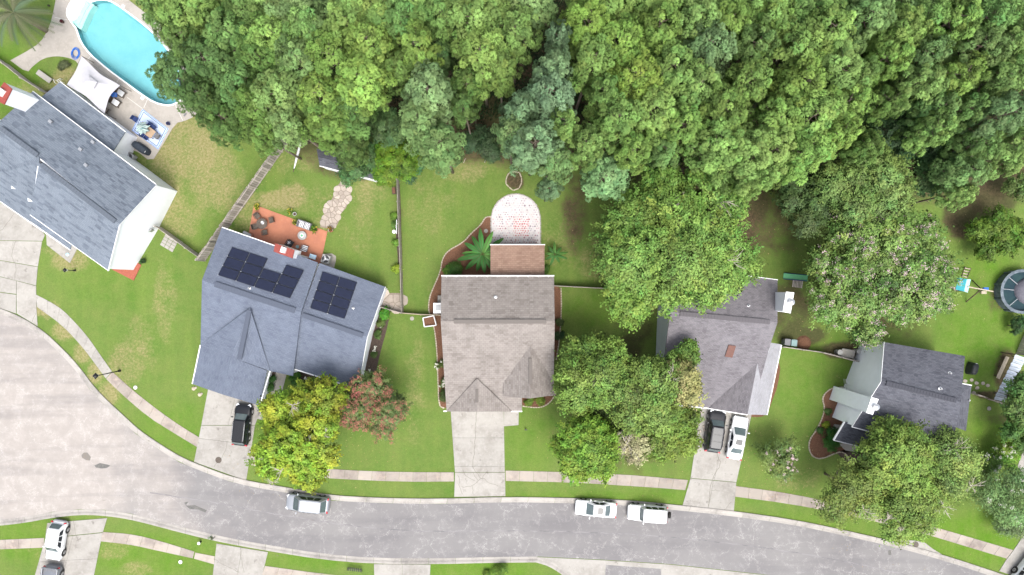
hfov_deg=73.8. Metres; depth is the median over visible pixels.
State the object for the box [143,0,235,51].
tree
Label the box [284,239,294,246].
grill
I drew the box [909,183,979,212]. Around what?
pine tree
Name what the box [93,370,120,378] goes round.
street lamp
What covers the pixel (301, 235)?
fire table
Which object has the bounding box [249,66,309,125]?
tree
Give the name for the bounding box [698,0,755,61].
pine tree
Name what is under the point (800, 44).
pine tree
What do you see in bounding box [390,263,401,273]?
bush
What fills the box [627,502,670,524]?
parked suv
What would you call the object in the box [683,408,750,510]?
driveway
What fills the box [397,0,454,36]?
pine tree
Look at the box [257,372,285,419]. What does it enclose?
path
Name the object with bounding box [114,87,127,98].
lounge chair
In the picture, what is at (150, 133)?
dining table
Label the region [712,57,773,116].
pine tree
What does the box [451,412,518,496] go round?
driveway
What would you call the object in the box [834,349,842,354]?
round bin
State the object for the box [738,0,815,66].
pine tree
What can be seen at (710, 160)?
pine tree
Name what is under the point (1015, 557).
driveway
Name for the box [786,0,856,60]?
pine tree
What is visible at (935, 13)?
pine tree
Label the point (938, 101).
pine tree
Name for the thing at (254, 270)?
solar array
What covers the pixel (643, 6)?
pine tree
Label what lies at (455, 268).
bush
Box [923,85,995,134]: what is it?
pine tree
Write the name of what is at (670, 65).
pine tree
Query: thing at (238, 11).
pine tree
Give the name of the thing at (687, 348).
shade tree
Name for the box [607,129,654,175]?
pine tree
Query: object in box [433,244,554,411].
house
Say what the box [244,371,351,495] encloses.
maple tree
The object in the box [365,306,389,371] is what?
mulch bed
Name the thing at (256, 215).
patio chair
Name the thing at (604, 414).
shade tree
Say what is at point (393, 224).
bush
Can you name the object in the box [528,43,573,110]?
pine tree
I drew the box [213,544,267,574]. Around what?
driveway
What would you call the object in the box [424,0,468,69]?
pine tree
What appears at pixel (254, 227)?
patio chair
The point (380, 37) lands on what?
tree
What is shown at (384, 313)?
bush
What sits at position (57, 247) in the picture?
path
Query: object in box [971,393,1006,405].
plank fence
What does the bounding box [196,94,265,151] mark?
tree
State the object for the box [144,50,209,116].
tree
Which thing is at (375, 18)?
pine tree
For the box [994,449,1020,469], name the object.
shrub
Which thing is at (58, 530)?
parked suv
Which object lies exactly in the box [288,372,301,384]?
bush
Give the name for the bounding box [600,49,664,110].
pine tree
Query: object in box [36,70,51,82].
stone bench
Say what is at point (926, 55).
pine tree
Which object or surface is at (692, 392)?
shade tree
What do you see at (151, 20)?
pine tree
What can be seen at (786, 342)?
wheeled bin
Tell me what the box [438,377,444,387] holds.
bush
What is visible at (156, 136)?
patio chair
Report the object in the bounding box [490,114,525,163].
pine tree
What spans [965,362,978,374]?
covered grill
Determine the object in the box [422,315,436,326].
corner planter
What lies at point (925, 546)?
driveway
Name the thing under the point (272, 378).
bush
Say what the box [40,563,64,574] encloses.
pickup truck
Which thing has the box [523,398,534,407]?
bush
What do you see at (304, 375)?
mulch bed
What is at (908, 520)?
shade tree
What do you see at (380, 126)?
understory tree
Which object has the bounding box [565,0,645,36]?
pine tree
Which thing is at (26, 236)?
driveway
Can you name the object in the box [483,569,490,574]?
bush
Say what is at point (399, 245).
plank fence
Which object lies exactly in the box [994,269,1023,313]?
trampoline
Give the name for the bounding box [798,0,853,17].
pine tree
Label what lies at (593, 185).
pine tree
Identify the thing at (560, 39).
pine tree
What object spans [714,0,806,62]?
pine tree
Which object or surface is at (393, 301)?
path
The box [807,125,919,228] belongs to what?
understory tree
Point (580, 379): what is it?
shade tree
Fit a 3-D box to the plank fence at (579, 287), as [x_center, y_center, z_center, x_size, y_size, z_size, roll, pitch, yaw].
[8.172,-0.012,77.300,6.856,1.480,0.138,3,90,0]
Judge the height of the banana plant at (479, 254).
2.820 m
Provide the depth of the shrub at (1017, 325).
76.52 m
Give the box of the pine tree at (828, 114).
[765,86,847,151]
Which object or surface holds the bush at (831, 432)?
on the mulch bed at (817, 450)
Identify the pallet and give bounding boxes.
[792,280,802,287]
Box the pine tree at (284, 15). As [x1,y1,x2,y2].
[262,0,310,33]
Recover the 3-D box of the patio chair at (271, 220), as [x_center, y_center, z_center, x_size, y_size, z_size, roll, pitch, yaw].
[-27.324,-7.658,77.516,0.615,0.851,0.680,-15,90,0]
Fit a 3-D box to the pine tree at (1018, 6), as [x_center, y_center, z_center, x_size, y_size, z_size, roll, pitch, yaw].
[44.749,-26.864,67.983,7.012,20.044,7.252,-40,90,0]
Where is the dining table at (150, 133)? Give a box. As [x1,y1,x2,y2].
[142,122,155,138]
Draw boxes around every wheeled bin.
[781,338,790,345]
[790,339,797,345]
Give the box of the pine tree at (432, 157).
[412,117,466,178]
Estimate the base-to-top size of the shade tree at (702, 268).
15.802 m
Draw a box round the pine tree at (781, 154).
[733,122,801,180]
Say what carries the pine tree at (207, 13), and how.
on the lawn
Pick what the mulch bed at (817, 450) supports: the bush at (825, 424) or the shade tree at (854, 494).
the bush at (825, 424)
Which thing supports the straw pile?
on the lawn
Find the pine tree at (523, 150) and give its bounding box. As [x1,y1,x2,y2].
[502,113,564,176]
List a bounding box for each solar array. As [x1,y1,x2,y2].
[218,247,303,297]
[310,272,356,318]
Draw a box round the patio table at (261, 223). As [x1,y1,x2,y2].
[256,218,266,228]
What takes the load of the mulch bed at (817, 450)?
on the lawn
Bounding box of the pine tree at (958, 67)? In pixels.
[867,50,994,119]
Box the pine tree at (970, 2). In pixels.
[928,0,972,30]
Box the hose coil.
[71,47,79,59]
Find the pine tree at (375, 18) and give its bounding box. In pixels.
[335,0,406,54]
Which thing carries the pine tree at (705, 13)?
on the lawn
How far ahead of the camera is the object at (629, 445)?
70.09 m
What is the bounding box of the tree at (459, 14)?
[443,0,501,61]
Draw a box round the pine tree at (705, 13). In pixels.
[665,0,737,39]
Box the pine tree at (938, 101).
[883,85,961,141]
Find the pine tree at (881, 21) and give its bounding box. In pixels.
[839,0,897,54]
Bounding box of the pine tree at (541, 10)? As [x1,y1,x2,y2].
[506,0,567,51]
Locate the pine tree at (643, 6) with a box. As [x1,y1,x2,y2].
[613,0,686,52]
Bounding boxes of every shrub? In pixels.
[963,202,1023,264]
[975,453,1002,476]
[989,516,1023,541]
[990,439,1016,458]
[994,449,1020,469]
[1000,171,1023,202]
[1008,313,1023,335]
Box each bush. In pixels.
[57,59,71,70]
[267,382,274,391]
[269,375,276,382]
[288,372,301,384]
[370,351,378,357]
[374,329,381,339]
[376,319,386,327]
[379,305,390,320]
[390,212,397,220]
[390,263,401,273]
[391,220,400,230]
[391,238,398,245]
[434,358,443,368]
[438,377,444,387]
[438,389,445,402]
[442,264,451,276]
[447,260,463,276]
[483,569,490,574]
[491,562,509,574]
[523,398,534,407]
[534,397,545,406]
[544,264,549,274]
[554,331,564,339]
[555,318,564,326]
[815,426,824,434]
[821,421,829,427]
[821,435,841,453]
[822,425,838,446]
[823,408,831,416]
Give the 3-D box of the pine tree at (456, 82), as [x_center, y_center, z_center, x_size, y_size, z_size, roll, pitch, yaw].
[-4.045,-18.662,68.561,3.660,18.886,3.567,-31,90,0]
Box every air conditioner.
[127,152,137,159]
[321,254,331,263]
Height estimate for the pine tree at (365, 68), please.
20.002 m
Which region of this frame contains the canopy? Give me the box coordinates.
[66,56,131,118]
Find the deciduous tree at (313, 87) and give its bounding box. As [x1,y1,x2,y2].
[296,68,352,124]
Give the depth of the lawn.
78.00 m
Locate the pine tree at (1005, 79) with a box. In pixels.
[977,57,1023,96]
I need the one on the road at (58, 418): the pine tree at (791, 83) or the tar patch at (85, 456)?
the tar patch at (85, 456)
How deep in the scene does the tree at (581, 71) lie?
59.45 m
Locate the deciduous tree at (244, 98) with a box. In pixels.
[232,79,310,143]
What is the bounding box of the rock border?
[695,409,705,438]
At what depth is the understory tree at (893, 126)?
67.54 m
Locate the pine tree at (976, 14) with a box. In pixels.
[891,0,985,62]
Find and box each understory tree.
[334,139,377,188]
[366,106,403,148]
[370,139,421,187]
[398,155,424,184]
[459,123,502,164]
[640,150,684,173]
[771,168,840,239]
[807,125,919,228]
[858,96,950,162]
[905,142,964,200]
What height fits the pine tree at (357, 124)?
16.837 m
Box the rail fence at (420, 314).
[401,312,440,315]
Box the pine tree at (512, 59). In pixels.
[485,45,523,102]
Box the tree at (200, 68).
[177,33,246,94]
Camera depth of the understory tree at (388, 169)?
72.76 m
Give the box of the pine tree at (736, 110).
[678,80,749,145]
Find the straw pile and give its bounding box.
[797,336,810,348]
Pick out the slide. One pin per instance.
(797, 277)
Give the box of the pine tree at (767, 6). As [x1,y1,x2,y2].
[718,0,797,68]
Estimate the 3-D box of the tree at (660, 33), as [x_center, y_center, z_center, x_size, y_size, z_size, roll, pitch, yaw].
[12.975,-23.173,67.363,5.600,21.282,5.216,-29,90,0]
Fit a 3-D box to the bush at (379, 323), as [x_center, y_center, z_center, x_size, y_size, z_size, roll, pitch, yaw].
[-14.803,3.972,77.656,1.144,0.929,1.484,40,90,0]
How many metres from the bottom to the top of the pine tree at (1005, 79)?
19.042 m
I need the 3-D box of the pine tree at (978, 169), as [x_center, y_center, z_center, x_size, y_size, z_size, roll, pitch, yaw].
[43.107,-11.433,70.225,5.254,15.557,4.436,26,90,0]
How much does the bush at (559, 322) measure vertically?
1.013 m
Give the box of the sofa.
[296,219,312,230]
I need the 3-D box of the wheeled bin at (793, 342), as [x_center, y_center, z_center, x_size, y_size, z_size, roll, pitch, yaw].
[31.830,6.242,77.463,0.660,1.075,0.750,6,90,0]
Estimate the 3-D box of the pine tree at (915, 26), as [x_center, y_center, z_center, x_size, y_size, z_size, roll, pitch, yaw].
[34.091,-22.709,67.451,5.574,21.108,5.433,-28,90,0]
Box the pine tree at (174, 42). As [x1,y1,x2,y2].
[159,8,225,68]
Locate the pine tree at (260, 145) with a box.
[238,114,301,159]
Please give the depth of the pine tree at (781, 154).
59.47 m
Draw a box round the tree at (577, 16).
[555,0,612,66]
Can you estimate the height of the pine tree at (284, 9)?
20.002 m
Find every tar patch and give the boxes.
[82,453,90,459]
[94,463,109,468]
[186,505,206,511]
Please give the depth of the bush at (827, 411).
77.66 m
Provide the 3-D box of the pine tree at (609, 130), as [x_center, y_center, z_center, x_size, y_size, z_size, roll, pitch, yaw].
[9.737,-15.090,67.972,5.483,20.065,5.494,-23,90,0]
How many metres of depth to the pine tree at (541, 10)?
62.35 m
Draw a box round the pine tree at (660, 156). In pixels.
[644,135,679,169]
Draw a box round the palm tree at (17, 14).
[0,0,59,50]
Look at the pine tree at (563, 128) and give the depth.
59.85 m
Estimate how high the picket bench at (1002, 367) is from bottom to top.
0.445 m
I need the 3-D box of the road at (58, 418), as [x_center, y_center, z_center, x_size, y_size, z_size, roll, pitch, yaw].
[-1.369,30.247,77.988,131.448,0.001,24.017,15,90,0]
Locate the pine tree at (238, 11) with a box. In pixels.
[223,0,272,40]
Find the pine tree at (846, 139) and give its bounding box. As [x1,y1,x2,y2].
[807,117,864,162]
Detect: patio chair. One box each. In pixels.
[130,115,139,122]
[154,132,161,139]
[250,223,258,229]
[252,212,260,219]
[261,229,267,234]
[268,217,274,222]
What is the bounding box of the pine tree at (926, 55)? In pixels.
[884,34,955,85]
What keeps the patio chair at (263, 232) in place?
on the patio at (281, 229)
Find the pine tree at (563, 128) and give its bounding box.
[547,103,582,144]
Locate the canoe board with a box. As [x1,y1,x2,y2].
[293,145,300,171]
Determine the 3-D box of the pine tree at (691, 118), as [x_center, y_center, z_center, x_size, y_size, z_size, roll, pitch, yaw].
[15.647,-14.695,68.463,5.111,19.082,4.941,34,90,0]
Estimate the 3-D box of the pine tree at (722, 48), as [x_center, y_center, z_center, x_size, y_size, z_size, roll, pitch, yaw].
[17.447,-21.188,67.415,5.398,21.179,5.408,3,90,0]
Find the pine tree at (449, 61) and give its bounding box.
[427,38,458,79]
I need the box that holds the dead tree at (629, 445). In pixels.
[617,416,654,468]
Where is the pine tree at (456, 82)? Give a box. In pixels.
[450,64,489,125]
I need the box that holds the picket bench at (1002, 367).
[994,356,1008,378]
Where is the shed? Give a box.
[317,149,376,181]
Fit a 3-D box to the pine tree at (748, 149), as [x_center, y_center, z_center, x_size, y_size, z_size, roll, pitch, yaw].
[21.418,-11.813,67.991,6.937,20.026,6.579,-43,90,0]
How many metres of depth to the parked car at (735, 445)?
77.02 m
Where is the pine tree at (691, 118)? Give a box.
[652,104,712,158]
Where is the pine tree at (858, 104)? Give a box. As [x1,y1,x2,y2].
[807,82,878,131]
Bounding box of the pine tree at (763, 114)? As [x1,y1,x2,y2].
[746,92,804,151]
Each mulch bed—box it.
[295,371,338,387]
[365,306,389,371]
[396,184,402,278]
[428,216,490,408]
[522,392,555,407]
[554,286,561,359]
[751,362,779,416]
[808,386,852,458]
[837,450,862,463]
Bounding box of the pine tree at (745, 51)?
[721,22,781,82]
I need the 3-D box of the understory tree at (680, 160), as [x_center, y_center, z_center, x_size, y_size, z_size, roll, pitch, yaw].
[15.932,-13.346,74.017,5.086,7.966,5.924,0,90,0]
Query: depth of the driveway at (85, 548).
77.95 m
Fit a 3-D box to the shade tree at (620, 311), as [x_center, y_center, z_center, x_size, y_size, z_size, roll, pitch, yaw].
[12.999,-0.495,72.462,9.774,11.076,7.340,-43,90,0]
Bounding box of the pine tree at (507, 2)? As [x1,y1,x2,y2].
[459,0,513,36]
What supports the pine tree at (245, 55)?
on the lawn
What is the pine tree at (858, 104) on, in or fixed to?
on the lawn
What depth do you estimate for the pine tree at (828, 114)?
58.65 m
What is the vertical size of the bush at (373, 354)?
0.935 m
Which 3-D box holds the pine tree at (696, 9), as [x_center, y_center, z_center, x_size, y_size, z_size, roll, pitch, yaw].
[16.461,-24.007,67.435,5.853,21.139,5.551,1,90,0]
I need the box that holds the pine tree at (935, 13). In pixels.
[860,0,951,55]
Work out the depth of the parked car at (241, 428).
76.72 m
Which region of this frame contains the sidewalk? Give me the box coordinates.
[0,295,1012,574]
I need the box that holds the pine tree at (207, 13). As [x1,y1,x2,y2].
[174,0,255,60]
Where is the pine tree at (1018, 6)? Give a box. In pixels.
[915,0,1023,44]
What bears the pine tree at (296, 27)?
on the lawn
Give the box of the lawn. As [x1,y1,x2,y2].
[0,0,1023,574]
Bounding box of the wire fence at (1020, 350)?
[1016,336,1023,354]
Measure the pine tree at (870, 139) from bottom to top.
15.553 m
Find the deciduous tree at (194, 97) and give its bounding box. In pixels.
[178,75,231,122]
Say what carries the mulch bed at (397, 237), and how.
on the lawn
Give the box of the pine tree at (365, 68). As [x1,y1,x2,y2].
[335,53,397,119]
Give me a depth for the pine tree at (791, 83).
59.01 m
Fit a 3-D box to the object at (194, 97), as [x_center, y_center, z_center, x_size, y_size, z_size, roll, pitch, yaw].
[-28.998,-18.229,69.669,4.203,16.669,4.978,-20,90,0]
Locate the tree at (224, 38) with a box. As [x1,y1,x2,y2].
[202,5,258,62]
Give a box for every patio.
[249,206,326,263]
[321,253,335,267]
[490,193,540,243]
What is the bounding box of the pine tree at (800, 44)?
[742,14,833,92]
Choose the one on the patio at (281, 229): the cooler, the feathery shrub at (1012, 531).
the cooler
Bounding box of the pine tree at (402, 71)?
[377,45,427,97]
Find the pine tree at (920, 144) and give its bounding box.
[890,105,956,157]
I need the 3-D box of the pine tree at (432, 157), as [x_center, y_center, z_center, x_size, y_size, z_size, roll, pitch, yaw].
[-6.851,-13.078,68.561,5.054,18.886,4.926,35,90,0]
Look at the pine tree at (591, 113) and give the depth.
60.45 m
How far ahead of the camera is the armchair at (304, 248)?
77.42 m
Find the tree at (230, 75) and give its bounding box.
[209,55,267,121]
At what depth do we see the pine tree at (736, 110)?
59.66 m
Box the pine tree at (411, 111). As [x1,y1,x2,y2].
[390,97,445,156]
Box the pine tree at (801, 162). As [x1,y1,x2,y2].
[771,126,837,189]
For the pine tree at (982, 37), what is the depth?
58.90 m
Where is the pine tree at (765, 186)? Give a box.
[729,162,778,201]
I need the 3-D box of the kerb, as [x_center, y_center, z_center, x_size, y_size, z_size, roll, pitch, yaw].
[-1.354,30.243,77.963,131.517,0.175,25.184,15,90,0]
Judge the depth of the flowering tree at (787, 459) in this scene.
74.44 m
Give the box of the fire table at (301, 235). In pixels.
[297,231,306,239]
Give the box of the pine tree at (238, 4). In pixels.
[221,0,271,28]
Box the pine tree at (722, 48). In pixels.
[674,17,737,84]
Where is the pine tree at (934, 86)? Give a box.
[874,61,949,116]
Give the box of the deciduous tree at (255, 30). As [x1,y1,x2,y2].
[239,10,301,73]
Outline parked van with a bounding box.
[285,492,330,513]
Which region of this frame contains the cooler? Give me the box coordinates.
[309,254,316,259]
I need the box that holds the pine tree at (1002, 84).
[940,54,1023,112]
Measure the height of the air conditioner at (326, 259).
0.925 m
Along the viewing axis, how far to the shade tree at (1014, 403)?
72.52 m
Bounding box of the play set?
[952,267,992,301]
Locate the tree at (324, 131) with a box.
[295,95,353,156]
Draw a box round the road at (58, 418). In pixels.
[0,314,985,574]
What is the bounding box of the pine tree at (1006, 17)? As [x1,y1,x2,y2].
[928,0,1023,56]
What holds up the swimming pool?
in the pool deck
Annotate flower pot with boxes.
[138,258,145,263]
[310,225,317,234]
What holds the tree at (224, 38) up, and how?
on the lawn
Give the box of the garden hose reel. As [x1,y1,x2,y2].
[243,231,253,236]
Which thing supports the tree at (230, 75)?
on the lawn
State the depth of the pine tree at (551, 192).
67.30 m
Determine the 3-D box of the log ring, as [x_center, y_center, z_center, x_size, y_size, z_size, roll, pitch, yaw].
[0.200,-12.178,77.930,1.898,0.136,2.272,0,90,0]
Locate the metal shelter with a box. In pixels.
[979,352,1023,401]
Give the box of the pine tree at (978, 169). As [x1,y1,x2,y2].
[898,147,992,193]
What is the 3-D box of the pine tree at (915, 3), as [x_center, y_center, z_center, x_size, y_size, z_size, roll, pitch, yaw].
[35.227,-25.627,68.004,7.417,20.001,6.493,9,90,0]
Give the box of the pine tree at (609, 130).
[584,91,647,152]
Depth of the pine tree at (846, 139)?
59.54 m
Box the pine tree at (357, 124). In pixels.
[331,93,381,147]
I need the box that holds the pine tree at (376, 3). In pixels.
[356,0,398,50]
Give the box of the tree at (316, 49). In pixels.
[304,26,359,94]
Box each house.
[0,82,176,279]
[192,227,386,404]
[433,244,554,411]
[656,276,794,414]
[830,342,971,451]
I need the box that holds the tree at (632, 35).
[586,12,646,76]
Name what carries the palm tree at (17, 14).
on the lawn
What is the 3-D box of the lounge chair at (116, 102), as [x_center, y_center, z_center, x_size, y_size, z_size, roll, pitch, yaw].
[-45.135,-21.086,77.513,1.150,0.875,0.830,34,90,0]
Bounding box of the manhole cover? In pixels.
[215,457,221,462]
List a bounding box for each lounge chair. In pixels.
[108,96,121,107]
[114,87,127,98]
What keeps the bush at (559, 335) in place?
on the mulch bed at (558, 301)
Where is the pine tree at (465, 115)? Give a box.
[449,89,480,133]
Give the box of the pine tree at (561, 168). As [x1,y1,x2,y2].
[522,138,574,187]
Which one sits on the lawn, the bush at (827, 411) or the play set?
the play set
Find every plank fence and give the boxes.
[0,59,46,92]
[153,226,203,259]
[195,139,286,260]
[396,178,403,312]
[554,285,604,288]
[782,346,858,361]
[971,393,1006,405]
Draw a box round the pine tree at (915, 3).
[850,0,940,40]
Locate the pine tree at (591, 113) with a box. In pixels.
[581,72,625,125]
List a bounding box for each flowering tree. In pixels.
[338,365,413,444]
[748,432,803,484]
[799,200,968,351]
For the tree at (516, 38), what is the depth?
60.33 m
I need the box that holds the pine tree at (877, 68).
[827,55,884,98]
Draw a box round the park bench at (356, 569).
[347,567,361,571]
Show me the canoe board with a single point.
(298, 151)
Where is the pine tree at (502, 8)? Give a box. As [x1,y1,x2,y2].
[472,0,511,37]
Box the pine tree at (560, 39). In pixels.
[544,19,571,57]
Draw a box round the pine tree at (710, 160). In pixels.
[679,114,745,180]
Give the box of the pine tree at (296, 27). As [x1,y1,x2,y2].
[282,1,338,65]
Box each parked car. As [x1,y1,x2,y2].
[231,402,253,446]
[575,498,616,518]
[725,415,749,460]
[1010,558,1023,574]
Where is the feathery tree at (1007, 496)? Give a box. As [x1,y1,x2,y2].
[968,460,1023,532]
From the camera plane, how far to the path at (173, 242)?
77.95 m
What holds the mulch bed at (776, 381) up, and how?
on the lawn
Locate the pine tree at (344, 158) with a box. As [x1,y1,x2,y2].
[326,133,368,170]
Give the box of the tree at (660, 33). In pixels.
[626,0,682,80]
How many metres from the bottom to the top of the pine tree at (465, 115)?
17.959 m
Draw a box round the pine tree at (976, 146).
[907,122,1004,166]
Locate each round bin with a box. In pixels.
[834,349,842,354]
[854,349,861,353]
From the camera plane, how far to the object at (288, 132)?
62.55 m
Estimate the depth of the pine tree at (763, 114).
59.60 m
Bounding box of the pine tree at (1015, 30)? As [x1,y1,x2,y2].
[916,12,1023,89]
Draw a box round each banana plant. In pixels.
[457,228,503,272]
[545,242,567,265]
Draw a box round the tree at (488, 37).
[449,20,516,107]
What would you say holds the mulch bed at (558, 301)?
on the lawn
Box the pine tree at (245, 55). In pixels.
[235,34,287,80]
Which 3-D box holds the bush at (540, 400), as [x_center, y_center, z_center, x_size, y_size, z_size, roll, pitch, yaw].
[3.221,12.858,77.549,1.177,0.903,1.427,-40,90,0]
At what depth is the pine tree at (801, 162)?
59.88 m
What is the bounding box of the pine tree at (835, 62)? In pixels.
[795,30,871,111]
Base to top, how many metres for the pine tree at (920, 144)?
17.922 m
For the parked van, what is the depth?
76.65 m
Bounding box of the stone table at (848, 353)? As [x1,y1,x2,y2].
[841,348,854,358]
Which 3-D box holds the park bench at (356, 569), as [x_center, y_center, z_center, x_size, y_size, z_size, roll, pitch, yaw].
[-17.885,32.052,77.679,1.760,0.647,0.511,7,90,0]
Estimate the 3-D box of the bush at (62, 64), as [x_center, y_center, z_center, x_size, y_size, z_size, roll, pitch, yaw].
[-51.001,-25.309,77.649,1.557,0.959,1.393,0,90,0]
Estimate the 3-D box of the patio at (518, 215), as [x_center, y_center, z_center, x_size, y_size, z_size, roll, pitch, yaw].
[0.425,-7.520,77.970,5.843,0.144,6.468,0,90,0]
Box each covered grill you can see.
[131,141,150,155]
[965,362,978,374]
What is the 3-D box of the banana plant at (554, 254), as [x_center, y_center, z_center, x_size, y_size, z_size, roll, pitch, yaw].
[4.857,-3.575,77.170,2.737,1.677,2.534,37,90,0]
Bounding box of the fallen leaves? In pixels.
[229,158,982,569]
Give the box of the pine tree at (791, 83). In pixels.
[747,48,833,121]
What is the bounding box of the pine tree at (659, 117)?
[619,84,676,146]
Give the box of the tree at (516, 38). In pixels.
[490,4,543,86]
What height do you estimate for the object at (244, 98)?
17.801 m
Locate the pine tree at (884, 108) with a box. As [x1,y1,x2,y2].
[856,85,916,126]
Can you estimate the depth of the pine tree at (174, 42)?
62.69 m
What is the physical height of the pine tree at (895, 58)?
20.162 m
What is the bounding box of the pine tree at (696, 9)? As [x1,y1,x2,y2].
[657,0,723,71]
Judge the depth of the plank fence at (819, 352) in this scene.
76.75 m
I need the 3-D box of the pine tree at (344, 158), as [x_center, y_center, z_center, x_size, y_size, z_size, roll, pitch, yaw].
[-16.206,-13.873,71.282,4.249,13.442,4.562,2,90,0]
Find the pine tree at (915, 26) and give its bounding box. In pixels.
[849,0,933,72]
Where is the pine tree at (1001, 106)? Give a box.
[957,89,1023,142]
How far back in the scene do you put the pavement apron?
77.97 m
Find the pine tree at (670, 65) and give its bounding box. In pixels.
[638,37,697,107]
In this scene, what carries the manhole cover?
on the driveway at (219, 408)
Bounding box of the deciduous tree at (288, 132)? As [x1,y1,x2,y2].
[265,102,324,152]
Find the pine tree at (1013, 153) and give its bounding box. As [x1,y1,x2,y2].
[966,123,1023,179]
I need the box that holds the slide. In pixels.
[783,273,808,280]
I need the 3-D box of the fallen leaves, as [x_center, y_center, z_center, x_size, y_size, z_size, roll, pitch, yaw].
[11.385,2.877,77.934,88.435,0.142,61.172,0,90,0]
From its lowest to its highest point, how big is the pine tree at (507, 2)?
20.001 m
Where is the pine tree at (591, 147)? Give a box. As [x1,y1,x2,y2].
[565,120,603,172]
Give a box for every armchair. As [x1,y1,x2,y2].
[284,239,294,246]
[300,245,308,251]
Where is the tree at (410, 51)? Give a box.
[394,18,444,85]
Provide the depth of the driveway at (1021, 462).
77.95 m
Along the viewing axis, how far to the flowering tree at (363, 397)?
71.83 m
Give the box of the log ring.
[505,171,521,190]
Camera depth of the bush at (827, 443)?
77.06 m
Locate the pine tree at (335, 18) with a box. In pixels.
[321,0,372,59]
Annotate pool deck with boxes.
[10,0,196,158]
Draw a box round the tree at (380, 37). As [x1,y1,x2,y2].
[339,14,399,93]
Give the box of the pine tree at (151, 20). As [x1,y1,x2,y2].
[135,0,176,48]
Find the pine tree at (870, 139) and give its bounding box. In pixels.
[813,128,885,168]
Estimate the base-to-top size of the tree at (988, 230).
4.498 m
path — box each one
[45,233,76,262]
[160,234,176,251]
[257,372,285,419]
[320,181,351,227]
[382,290,407,313]
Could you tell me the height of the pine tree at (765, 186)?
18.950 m
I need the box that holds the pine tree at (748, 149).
[710,122,777,196]
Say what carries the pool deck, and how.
on the lawn
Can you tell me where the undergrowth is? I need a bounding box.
[238,0,1023,193]
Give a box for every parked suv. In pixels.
[43,519,69,560]
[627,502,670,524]
[703,409,727,453]
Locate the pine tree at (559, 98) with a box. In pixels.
[522,63,576,126]
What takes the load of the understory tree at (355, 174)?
on the lawn
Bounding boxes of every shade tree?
[546,412,625,487]
[550,328,639,417]
[580,406,622,433]
[582,155,768,322]
[593,351,694,440]
[600,248,669,335]
[642,405,704,465]
[661,355,709,410]
[666,337,702,369]
[810,455,892,532]
[850,412,946,505]
[876,473,955,549]
[925,424,990,506]
[994,371,1023,427]
[996,415,1023,455]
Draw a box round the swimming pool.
[66,0,180,105]
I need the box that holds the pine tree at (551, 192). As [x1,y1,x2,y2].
[534,177,564,201]
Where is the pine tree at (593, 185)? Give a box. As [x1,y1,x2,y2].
[579,151,630,203]
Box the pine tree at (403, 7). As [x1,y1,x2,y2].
[377,0,424,48]
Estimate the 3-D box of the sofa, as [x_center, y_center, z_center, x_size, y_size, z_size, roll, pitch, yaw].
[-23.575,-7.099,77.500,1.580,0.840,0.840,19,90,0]
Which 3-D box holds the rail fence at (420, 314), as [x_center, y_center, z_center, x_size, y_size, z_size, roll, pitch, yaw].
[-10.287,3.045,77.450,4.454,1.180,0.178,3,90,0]
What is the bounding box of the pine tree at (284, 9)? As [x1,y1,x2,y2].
[261,0,334,36]
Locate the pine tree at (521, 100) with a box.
[498,89,541,130]
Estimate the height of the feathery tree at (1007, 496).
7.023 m
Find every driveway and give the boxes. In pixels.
[0,203,44,325]
[35,518,106,574]
[194,390,259,479]
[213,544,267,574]
[374,564,429,574]
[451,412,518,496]
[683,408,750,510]
[898,540,939,553]
[999,536,1023,574]
[1018,453,1023,470]
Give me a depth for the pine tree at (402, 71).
62.01 m
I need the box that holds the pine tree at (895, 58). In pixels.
[856,23,916,91]
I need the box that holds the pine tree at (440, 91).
[400,58,457,125]
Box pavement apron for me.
[539,557,759,574]
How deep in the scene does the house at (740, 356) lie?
72.27 m
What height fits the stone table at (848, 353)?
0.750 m
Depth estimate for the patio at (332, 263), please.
77.94 m
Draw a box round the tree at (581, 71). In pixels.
[566,32,621,111]
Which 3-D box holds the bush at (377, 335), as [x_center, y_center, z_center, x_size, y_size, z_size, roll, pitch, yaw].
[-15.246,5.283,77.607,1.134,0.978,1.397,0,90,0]
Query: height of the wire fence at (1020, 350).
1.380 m
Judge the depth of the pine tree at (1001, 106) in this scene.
60.66 m
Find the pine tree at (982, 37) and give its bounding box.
[931,25,1016,80]
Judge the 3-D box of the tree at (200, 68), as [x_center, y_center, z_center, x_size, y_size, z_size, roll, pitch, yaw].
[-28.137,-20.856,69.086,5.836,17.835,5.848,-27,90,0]
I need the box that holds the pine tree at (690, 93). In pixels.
[663,57,723,111]
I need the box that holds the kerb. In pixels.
[0,308,1003,574]
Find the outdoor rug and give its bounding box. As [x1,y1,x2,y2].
[132,109,167,148]
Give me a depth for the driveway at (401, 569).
77.95 m

